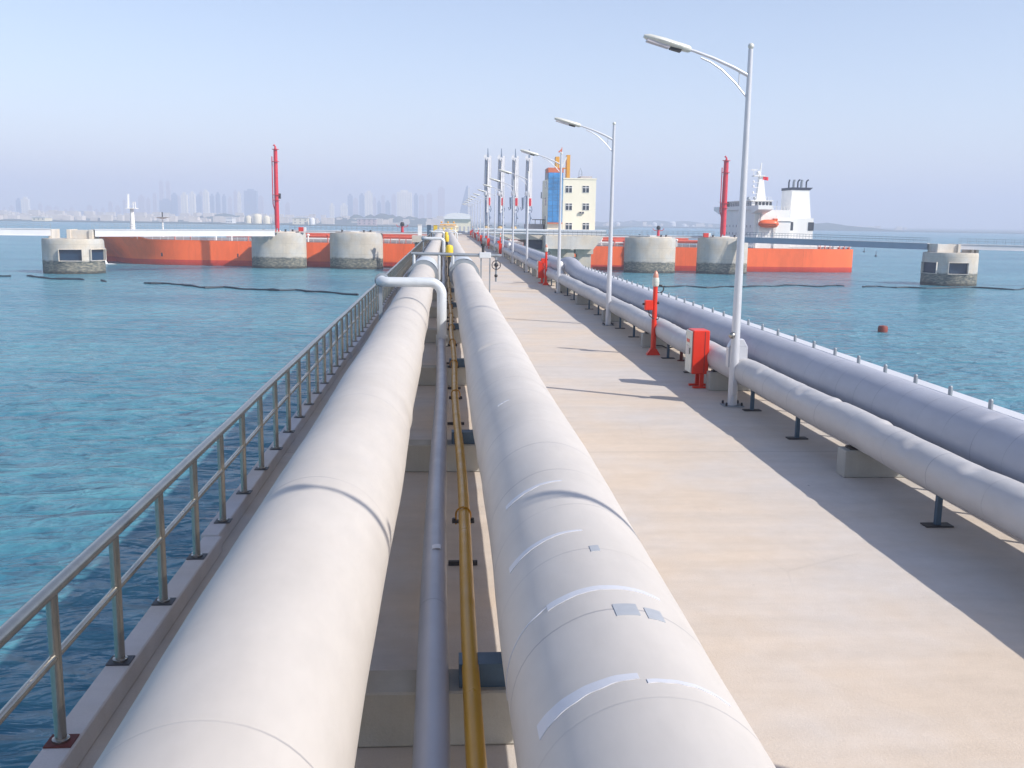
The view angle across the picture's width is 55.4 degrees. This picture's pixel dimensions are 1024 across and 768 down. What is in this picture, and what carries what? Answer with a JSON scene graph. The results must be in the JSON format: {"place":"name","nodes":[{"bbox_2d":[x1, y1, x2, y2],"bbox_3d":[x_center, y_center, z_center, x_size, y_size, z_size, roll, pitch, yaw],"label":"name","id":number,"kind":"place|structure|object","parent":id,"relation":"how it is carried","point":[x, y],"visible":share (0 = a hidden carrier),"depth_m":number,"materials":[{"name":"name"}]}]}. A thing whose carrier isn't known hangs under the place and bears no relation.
{"place":"outdoors","nodes":[
{"label":"outdoors","id":0,"kind":"place"},
{"bbox_2d":[178,213,245,221],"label":"hills","id":1,"kind":"structure","parent":0,"point":[224,215],"depth_m":2291.38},
{"bbox_2d":[320,213,431,224],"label":"hills","id":2,"kind":"structure","parent":0,"point":[416,221],"depth_m":2180.66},
{"bbox_2d":[460,186,469,214],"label":"sail tower","id":3,"kind":"structure","parent":0,"point":[465,208],"depth_m":3341.00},
{"bbox_2d":[0,221,1023,767],"bbox_3d":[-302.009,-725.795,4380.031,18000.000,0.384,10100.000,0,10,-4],"label":"water","id":4,"kind":"structure","parent":0,"point":[124,389],"depth_m":91.02,"materials":[{"name":"liquid"}]},
{"bbox_2d":[0,275,106,281],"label":"floating boom","id":5,"kind":"object","parent":4,"relation":"on","point":[102,280],"visible":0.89,"depth_m":196.04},
{"bbox_2d":[41,229,106,273],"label":"dolphin","id":6,"kind":"object","parent":4,"relation":"in","point":[75,251],"visible":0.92,"depth_m":213.93},
{"bbox_2d":[0,222,50,235],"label":"walkway","id":7,"kind":"structure","parent":6,"relation":"on","point":[26,231],"depth_m":213.14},
{"bbox_2d":[91,224,274,236],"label":"walkway","id":8,"kind":"structure","parent":6,"relation":"on","point":[122,232],"depth_m":229.42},
{"bbox_2d":[144,282,358,295],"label":"floating boom","id":9,"kind":"object","parent":4,"relation":"on","point":[274,289],"visible":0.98,"depth_m":175.99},
{"bbox_2d":[251,229,306,268],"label":"dolphin","id":10,"kind":"object","parent":4,"relation":"in","point":[285,249],"visible":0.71,"depth_m":249.33},
{"bbox_2d":[271,144,280,231],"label":"fire monitor mast","id":11,"kind":"object","parent":10,"relation":"on","point":[277,197],"visible":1,"depth_m":244.97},
{"bbox_2d":[330,230,382,268],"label":"dolphin","id":12,"kind":"object","parent":4,"relation":"in","point":[356,250],"visible":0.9,"depth_m":251.62},
{"bbox_2d":[289,225,432,233],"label":"walkway","id":13,"kind":"structure","parent":12,"relation":"on","point":[372,228],"depth_m":253.14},
{"bbox_2d":[412,235,426,245],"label":"landing stage","id":14,"kind":"object","parent":4,"relation":"in","point":[416,239],"visible":0.32,"depth_m":238.46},
{"bbox_2d":[99,163,852,272],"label":"tanker ship","id":15,"kind":"object","parent":4,"relation":"on","point":[793,217],"visible":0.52,"depth_m":269.16,"materials":[{"name":"red metal"}]},
{"bbox_2d":[758,218,778,227],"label":"lifeboat","id":16,"kind":"object","parent":15,"relation":"hanging from","point":[773,223],"visible":1,"depth_m":267.71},
{"bbox_2d":[490,229,605,274],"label":"loading platform","id":17,"kind":"structure","parent":4,"relation":"in","point":[581,247],"depth_m":188.50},
{"bbox_2d":[484,150,491,227],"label":"loading crane","id":18,"kind":"object","parent":17,"relation":"on","point":[488,166],"visible":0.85,"depth_m":235.90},
{"bbox_2d":[497,148,505,227],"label":"loading crane","id":19,"kind":"object","parent":17,"relation":"on","point":[501,164],"visible":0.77,"depth_m":236.32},
{"bbox_2d":[511,149,518,228],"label":"loading crane","id":20,"kind":"object","parent":17,"relation":"on","point":[515,162],"visible":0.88,"depth_m":236.38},
{"bbox_2d":[525,149,532,223],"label":"loading crane","id":21,"kind":"object","parent":17,"relation":"on","point":[529,163],"visible":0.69,"depth_m":236.54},
{"bbox_2d":[524,219,543,234],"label":"annex","id":22,"kind":"object","parent":17,"relation":"on","point":[535,226],"visible":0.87,"depth_m":194.28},
{"bbox_2d":[475,228,649,236],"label":"pipe bundle","id":23,"kind":"object","parent":17,"relation":"on","point":[547,231],"visible":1,"depth_m":189.03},
{"bbox_2d":[623,234,675,272],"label":"dolphin","id":24,"kind":"object","parent":4,"relation":"in","point":[651,254],"visible":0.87,"depth_m":253.41},
{"bbox_2d":[641,231,714,237],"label":"walkway","id":25,"kind":"structure","parent":24,"relation":"on","point":[678,236],"depth_m":257.11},
{"bbox_2d":[696,235,747,273],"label":"dolphin","id":26,"kind":"object","parent":4,"relation":"in","point":[716,255],"visible":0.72,"depth_m":253.23},
{"bbox_2d":[720,156,729,236],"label":"fire monitor mast","id":27,"kind":"object","parent":26,"relation":"on","point":[725,203],"visible":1,"depth_m":251.89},
{"bbox_2d":[658,284,1023,289],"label":"floating boom","id":28,"kind":"object","parent":4,"relation":"on","point":[843,285],"visible":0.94,"depth_m":208.35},
{"bbox_2d":[920,243,978,285],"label":"dolphin","id":29,"kind":"object","parent":4,"relation":"in","point":[947,265],"visible":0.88,"depth_m":217.74},
{"bbox_2d":[744,232,928,249],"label":"walkway","id":30,"kind":"structure","parent":29,"relation":"on","point":[859,243],"depth_m":234.88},
{"bbox_2d":[958,238,1023,250],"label":"walkway","id":31,"kind":"structure","parent":29,"relation":"on","point":[1005,247],"depth_m":218.49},
{"bbox_2d":[0,219,1023,233],"bbox_3d":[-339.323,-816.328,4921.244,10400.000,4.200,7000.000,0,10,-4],"label":"shore","id":32,"kind":"structure","parent":0,"point":[939,230],"depth_m":2251.87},
{"bbox_2d":[21,197,29,213],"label":"tower block","id":33,"kind":"structure","parent":32,"relation":"on","point":[25,204],"depth_m":3438.26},
{"bbox_2d":[32,217,52,220],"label":"shed","id":34,"kind":"structure","parent":32,"relation":"on","point":[41,218],"depth_m":1570.06,"materials":[{"name":"white"}]},
{"bbox_2d":[138,194,145,211],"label":"tower block","id":35,"kind":"structure","parent":32,"relation":"on","point":[141,204],"depth_m":5014.55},
{"bbox_2d":[146,197,150,213],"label":"tower block","id":36,"kind":"structure","parent":32,"relation":"on","point":[148,205],"depth_m":5120.90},
{"bbox_2d":[152,192,156,211],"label":"tower block","id":37,"kind":"structure","parent":32,"relation":"on","point":[154,194],"depth_m":4872.00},
{"bbox_2d":[159,180,163,199],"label":"tower block","id":38,"kind":"structure","parent":32,"relation":"on","point":[161,189],"depth_m":5110.92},
{"bbox_2d":[159,199,171,213],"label":"tower block","id":39,"kind":"structure","parent":32,"relation":"on","point":[165,205],"depth_m":4159.67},
{"bbox_2d":[166,181,170,200],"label":"tower block","id":40,"kind":"structure","parent":32,"relation":"on","point":[168,191],"depth_m":4865.24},
{"bbox_2d":[171,193,177,215],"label":"tower block","id":41,"kind":"structure","parent":32,"relation":"on","point":[174,200],"depth_m":4163.27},
{"bbox_2d":[181,192,188,212],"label":"tower block","id":42,"kind":"structure","parent":32,"relation":"on","point":[184,202],"depth_m":3336.72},
{"bbox_2d":[189,191,195,214],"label":"tower block","id":43,"kind":"structure","parent":32,"relation":"on","point":[192,199],"depth_m":3494.49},
{"bbox_2d":[196,194,201,212],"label":"tower block","id":44,"kind":"structure","parent":32,"relation":"on","point":[199,203],"depth_m":4263.00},
{"bbox_2d":[203,189,209,212],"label":"tower block","id":45,"kind":"structure","parent":32,"relation":"on","point":[206,206],"depth_m":3500.26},
{"bbox_2d":[210,194,214,212],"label":"tower block","id":46,"kind":"structure","parent":32,"relation":"on","point":[212,206],"depth_m":4265.38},
{"bbox_2d":[215,192,220,213],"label":"tower block","id":47,"kind":"structure","parent":32,"relation":"on","point":[218,209],"depth_m":4018.57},
{"bbox_2d":[0,210,443,224],"bbox_3d":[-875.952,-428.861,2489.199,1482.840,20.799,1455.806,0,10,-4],"label":"houses","id":48,"kind":"structure","parent":32,"relation":"on","point":[91,215],"depth_m":2028.79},
{"bbox_2d":[237,191,241,212],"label":"tower block","id":49,"kind":"structure","parent":32,"relation":"on","point":[239,202],"depth_m":3511.93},
{"bbox_2d":[244,189,257,215],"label":"tower block","id":50,"kind":"structure","parent":32,"relation":"on","point":[250,201],"depth_m":4272.60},
{"bbox_2d":[253,214,262,223],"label":"storage tank","id":51,"kind":"object","parent":32,"relation":"on","point":[257,218],"visible":0.97,"depth_m":1703.25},
{"bbox_2d":[258,195,263,213],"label":"tower block","id":52,"kind":"structure","parent":32,"relation":"on","point":[260,204],"depth_m":4902.69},
{"bbox_2d":[292,217,310,224],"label":"shed","id":53,"kind":"structure","parent":32,"relation":"on","point":[300,220],"depth_m":1636.98,"materials":[{"name":"white"}]},
{"bbox_2d":[340,203,347,215],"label":"tower block","id":54,"kind":"structure","parent":32,"relation":"on","point":[343,209],"depth_m":3546.87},
{"bbox_2d":[348,194,352,216],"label":"tower block","id":55,"kind":"structure","parent":32,"relation":"on","point":[350,205],"depth_m":4299.45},
{"bbox_2d":[353,198,357,214],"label":"tower block","id":56,"kind":"structure","parent":32,"relation":"on","point":[355,206],"depth_m":4933.10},
{"bbox_2d":[359,193,364,216],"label":"tower block","id":57,"kind":"structure","parent":32,"relation":"on","point":[361,206],"depth_m":4233.77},
{"bbox_2d":[357,218,377,224],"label":"shed","id":58,"kind":"structure","parent":32,"relation":"on","point":[366,221],"depth_m":1654.32,"materials":[{"name":"white"}]},
{"bbox_2d":[365,190,372,215],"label":"tower block","id":59,"kind":"structure","parent":32,"relation":"on","point":[368,202],"depth_m":3618.46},
{"bbox_2d":[391,194,395,215],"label":"tower block","id":60,"kind":"structure","parent":32,"relation":"on","point":[393,198],"depth_m":5126.94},
{"bbox_2d":[397,190,411,216],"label":"tower block","id":61,"kind":"structure","parent":32,"relation":"on","point":[404,202],"depth_m":3623.80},
{"bbox_2d":[414,193,417,217],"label":"tower block","id":62,"kind":"structure","parent":32,"relation":"on","point":[415,205],"depth_m":4069.13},
{"bbox_2d":[419,195,423,218],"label":"tower block","id":63,"kind":"structure","parent":32,"relation":"on","point":[421,206],"depth_m":5140.72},
{"bbox_2d":[427,193,431,217],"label":"tower block","id":64,"kind":"structure","parent":32,"relation":"on","point":[429,205],"depth_m":5197.69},
{"bbox_2d":[438,187,444,216],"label":"tower block","id":65,"kind":"structure","parent":32,"relation":"on","point":[441,201],"depth_m":4955.64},
{"bbox_2d":[444,213,471,230],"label":"hall","id":66,"kind":"structure","parent":32,"relation":"on","point":[462,221],"depth_m":748.40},
{"bbox_2d":[603,222,906,229],"bbox_3d":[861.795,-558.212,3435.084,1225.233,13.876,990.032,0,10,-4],"label":"houses","id":67,"kind":"structure","parent":32,"relation":"on","point":[711,225],"depth_m":3322.78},
{"bbox_2d":[0,0,1023,228],"label":"sky","id":68,"kind":"structure","parent":0,"point":[903,113],"materials":[{"name":"blue"}]},
{"bbox_2d":[77,235,1023,767],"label":"road","id":69,"kind":"structure","parent":0,"point":[835,619],"depth_m":11.60,"materials":[{"name":"concrete"}]},
{"bbox_2d":[28,235,433,767],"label":"kerb","id":70,"kind":"structure","parent":69,"relation":"on","point":[88,717],"depth_m":9.38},
{"bbox_2d":[0,230,433,747],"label":"railing","id":71,"kind":"object","parent":70,"relation":"on","point":[46,595],"visible":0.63,"depth_m":9.62,"materials":[{"name":"metal"}]},
{"bbox_2d":[375,273,447,345],"bbox_3d":[-2.857,-1.860,27.541,2.075,2.475,0.925,0,10,-4],"label":"pipe crossover","id":72,"kind":"object","parent":69,"relation":"on","point":[385,280],"visible":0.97,"depth_m":27.08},
{"bbox_2d":[421,236,445,259],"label":"pipe crossover","id":73,"kind":"object","parent":69,"relation":"on","point":[423,238],"visible":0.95,"depth_m":84.80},
{"bbox_2d":[357,652,513,746],"bbox_3d":[-0.554,2.440,7.641,3.470,0.637,0.400,0,10,-4],"label":"pipe support","id":74,"kind":"object","parent":69,"relation":"on","point":[387,719],"visible":0.06,"depth_m":7.47,"materials":[{"name":"grey concrete"}]},
{"bbox_2d":[405,430,479,471],"bbox_3d":[-1.115,1.066,15.787,3.470,0.637,0.400,0,10,-4],"label":"pipe support","id":75,"kind":"object","parent":69,"relation":"on","point":[418,456],"visible":0.06,"depth_m":15.61,"materials":[{"name":"grey concrete"}]},
{"bbox_2d":[418,358,466,385],"bbox_3d":[-1.677,-0.309,23.933,3.470,0.637,0.400,0,10,-4],"label":"pipe support","id":76,"kind":"object","parent":69,"relation":"on","point":[427,375],"visible":0.04,"depth_m":23.75,"materials":[{"name":"grey concrete"}]},
{"bbox_2d":[424,323,461,342],"bbox_3d":[-2.239,-1.683,32.079,3.470,0.637,0.400,0,10,-4],"label":"pipe support","id":77,"kind":"object","parent":69,"relation":"on","point":[431,334],"visible":0.04,"depth_m":31.90,"materials":[{"name":"grey concrete"}]},
{"bbox_2d":[429,302,457,317],"bbox_3d":[-2.800,-3.058,40.224,3.470,0.637,0.400,0,10,-4],"label":"pipe support","id":78,"kind":"object","parent":69,"relation":"on","point":[433,312],"visible":0.05,"depth_m":40.05,"materials":[{"name":"grey concrete"}]},
{"bbox_2d":[432,288,454,300],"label":"pipe support","id":79,"kind":"object","parent":69,"relation":"on","point":[434,296],"visible":0.05,"depth_m":48.19,"materials":[{"name":"grey concrete"}]},
{"bbox_2d":[438,221,457,234],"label":"manifold","id":80,"kind":"object","parent":69,"relation":"on","point":[444,226],"visible":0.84,"depth_m":240.54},
{"bbox_2d":[411,244,501,291],"bbox_3d":[-2.830,-5.744,49.659,4.602,2.820,0.300,0,10,-4],"label":"pipe gantry","id":81,"kind":"object","parent":69,"relation":"on","point":[483,254],"visible":0.75,"depth_m":49.48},
{"bbox_2d":[492,257,500,281],"bbox_3d":[-0.811,-5.870,49.738,0.480,1.300,0.257,0,10,-4],"label":"hand wheel valve","id":82,"kind":"object","parent":81,"relation":"hanging from","point":[496,269],"visible":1,"depth_m":49.65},
{"bbox_2d":[448,506,476,565],"bbox_3d":[-0.572,1.772,11.390,0.340,0.711,0.060,0,10,-4],"label":"pipe clamp","id":83,"kind":"object","parent":69,"relation":"on","point":[455,520],"visible":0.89,"depth_m":11.35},
{"bbox_2d":[446,257,486,767],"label":"thin pipeline","id":84,"kind":"object","parent":83,"relation":"on","point":[475,751],"visible":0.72,"depth_m":8.44,"materials":[{"name":"yellow paint"}]},
{"bbox_2d":[446,245,452,275],"bbox_3d":[-3.679,-7.055,57.308,0.440,2.250,0.440,0,10,-4],"label":"valve","id":85,"kind":"object","parent":84,"relation":"attached to","point":[449,248],"visible":0.73,"depth_m":57.04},
{"bbox_2d":[477,189,495,251],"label":"street lamp","id":86,"kind":"object","parent":69,"relation":"on","point":[494,213],"visible":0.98,"depth_m":124.66,"materials":[{"name":"metal"}]},
{"bbox_2d":[483,184,504,256],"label":"street lamp","id":87,"kind":"object","parent":69,"relation":"on","point":[502,218],"visible":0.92,"depth_m":107.17,"materials":[{"name":"metal"}]},
{"bbox_2d":[489,178,514,262],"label":"street lamp","id":88,"kind":"object","parent":69,"relation":"on","point":[512,260],"visible":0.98,"depth_m":91.39,"materials":[{"name":"metal"}]},
{"bbox_2d":[499,169,529,272],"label":"street lamp","id":89,"kind":"object","parent":69,"relation":"on","point":[526,259],"visible":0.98,"depth_m":75.52,"materials":[{"name":"metal"}]},
{"bbox_2d":[537,261,544,282],"bbox_3d":[1.881,-7.253,63.267,0.542,1.427,0.565,0,10,-4],"label":"fire cabinet","id":90,"kind":"object","parent":69,"relation":"on","point":[540,270],"visible":0.91,"depth_m":62.99,"materials":[{"name":"red"}]},
{"bbox_2d":[520,149,562,292],"bbox_3d":[1.637,-9.012,54.275,2.508,7.863,0.400,0,10,-4],"label":"street lamp","id":91,"kind":"object","parent":69,"relation":"on","point":[559,225],"visible":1,"depth_m":54.19,"materials":[{"name":"metal"}]},
{"bbox_2d":[540,244,555,284],"bbox_3d":[2.459,-7.518,61.451,1.403,2.567,0.226,-1,10,-10],"label":"fire alarm post","id":92,"kind":"object","parent":69,"relation":"on","point":[543,260],"visible":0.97,"depth_m":61.30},
{"bbox_2d":[554,117,615,325],"bbox_3d":[2.791,-6.188,37.541,2.508,7.863,0.400,0,10,-4],"label":"street lamp","id":93,"kind":"object","parent":69,"relation":"on","point":[608,322],"visible":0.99,"depth_m":37.49,"materials":[{"name":"metal"}]},
{"bbox_2d":[575,294,596,304],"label":"pipe support","id":94,"kind":"object","parent":69,"relation":"on","point":[580,300],"visible":0.45,"depth_m":47.53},
{"bbox_2d":[601,309,627,321],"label":"pipe support","id":95,"kind":"object","parent":69,"relation":"on","point":[614,318],"visible":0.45,"depth_m":39.57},
{"bbox_2d":[641,332,671,347],"bbox_3d":[5.090,-1.442,31.771,1.750,0.477,0.320,0,10,-4],"label":"pipe support","id":96,"kind":"object","parent":69,"relation":"on","point":[645,339],"visible":0.42,"depth_m":31.59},
{"bbox_2d":[642,271,672,354],"bbox_3d":[4.648,-2.161,29.704,1.403,2.567,0.226,-1,10,-10],"label":"fire alarm post","id":97,"kind":"object","parent":69,"relation":"on","point":[652,306],"visible":0.95,"depth_m":29.57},
{"bbox_2d":[685,328,709,387],"bbox_3d":[4.585,-0.636,24.053,0.542,1.427,0.565,0,10,-4],"label":"fire cabinet","id":98,"kind":"object","parent":69,"relation":"on","point":[697,348],"visible":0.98,"depth_m":23.79,"materials":[{"name":"red"}]},
{"bbox_2d":[643,34,753,406],"bbox_3d":[3.930,-3.400,21.013,2.508,7.863,0.400,0,10,-4],"label":"street lamp","id":99,"kind":"object","parent":69,"relation":"on","point":[678,47],"visible":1,"depth_m":20.93,"materials":[{"name":"metal"}]},
{"bbox_2d":[732,380,736,395],"bbox_3d":[4.917,0.082,21.562,0.100,0.350,0.040,0,10,-4],"label":"access door","id":100,"kind":"structure","parent":99,"relation":"in","point":[734,382],"depth_m":21.54,"materials":[{"name":"paint"}]},
{"bbox_2d":[726,332,747,366],"bbox_3d":[4.990,-0.762,21.595,0.495,0.805,0.395,0,10,-4],"label":"junction box","id":101,"kind":"object","parent":99,"relation":"attached to","point":[743,352],"visible":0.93,"depth_m":21.64,"materials":[{"name":"paint"}]},
{"bbox_2d":[706,370,750,390],"bbox_3d":[5.639,-0.097,23.802,1.750,0.477,0.320,0,10,-4],"label":"pipe support","id":102,"kind":"object","parent":69,"relation":"on","point":[716,381],"visible":0.45,"depth_m":23.62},
{"bbox_2d":[471,233,1023,540],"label":"insulated pipeline","id":103,"kind":"object","parent":69,"relation":"on","point":[990,496],"visible":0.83,"depth_m":14.92,"materials":[{"name":"metal"}]},
{"bbox_2d":[473,229,1023,482],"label":"insulated pipeline","id":104,"kind":"object","parent":69,"relation":"on","point":[988,439],"visible":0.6,"depth_m":16.80,"materials":[{"name":"metal"}]},
{"bbox_2d":[742,390,761,410],"bbox_3d":[5.215,0.331,21.152,0.380,0.497,0.180,0,10,-4],"label":"pipe stanchion","id":105,"kind":"object","parent":69,"relation":"on","point":[752,398],"visible":0.82,"depth_m":21.12,"materials":[{"name":"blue metal"}]},
{"bbox_2d":[785,417,807,439],"bbox_3d":[5.402,0.788,18.446,0.380,0.497,0.180,0,10,-4],"label":"pipe stanchion","id":106,"kind":"object","parent":69,"relation":"on","point":[796,436],"visible":0.82,"depth_m":18.42,"materials":[{"name":"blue metal"}]},
{"bbox_2d":[836,445,903,477],"bbox_3d":[6.189,1.248,15.834,1.750,0.477,0.320,0,10,-4],"label":"pipe support","id":107,"kind":"object","parent":69,"relation":"on","point":[853,462],"visible":0.45,"depth_m":15.66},
{"bbox_2d":[920,495,953,527],"bbox_3d":[5.765,1.676,13.183,0.380,0.497,0.180,0,10,-4],"label":"pipe stanchion","id":108,"kind":"object","parent":69,"relation":"on","point":[936,523],"visible":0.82,"depth_m":13.17,"materials":[{"name":"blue metal"}]},
{"bbox_2d":[554,148,569,177],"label":"gangway tower","id":109,"kind":"structure","parent":0,"point":[567,168],"depth_m":209.25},
{"bbox_2d":[542,168,596,235],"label":"control building","id":110,"kind":"structure","parent":0,"point":[578,194],"depth_m":190.04,"materials":[{"name":"paint"}]},
{"bbox_2d":[595,220,719,226],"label":"hills","id":111,"kind":"structure","parent":0,"point":[639,223],"depth_m":3643.72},
{"bbox_2d":[713,223,896,230],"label":"hills","id":112,"kind":"structure","parent":0,"point":[824,226],"depth_m":2413.72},
{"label":"pipe support","id":113,"kind":"object","parent":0,"visible":0},
{"bbox_2d":[93,228,442,767],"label":"insulated pipeline","id":114,"kind":"object","parent":113,"relation":"on","point":[265,660],"visible":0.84,"depth_m":5.90,"materials":[{"name":"metal"}]},
{"bbox_2d":[412,257,450,767],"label":"thin pipeline","id":115,"kind":"object","parent":113,"relation":"on","point":[431,742],"visible":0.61,"depth_m":8.22,"materials":[{"name":"grey paint"}]},
{"bbox_2d":[446,228,775,767],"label":"insulated pipeline","id":116,"kind":"object","parent":113,"relation":"on","point":[606,662],"visible":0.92,"depth_m":5.75,"materials":[{"name":"metal"}]},
{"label":"kerb","id":117,"kind":"structure","parent":0,"visible":0},
{"bbox_2d":[489,234,1023,420],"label":"railing","id":118,"kind":"object","parent":117,"relation":"on","point":[989,404],"visible":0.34,"depth_m":20.57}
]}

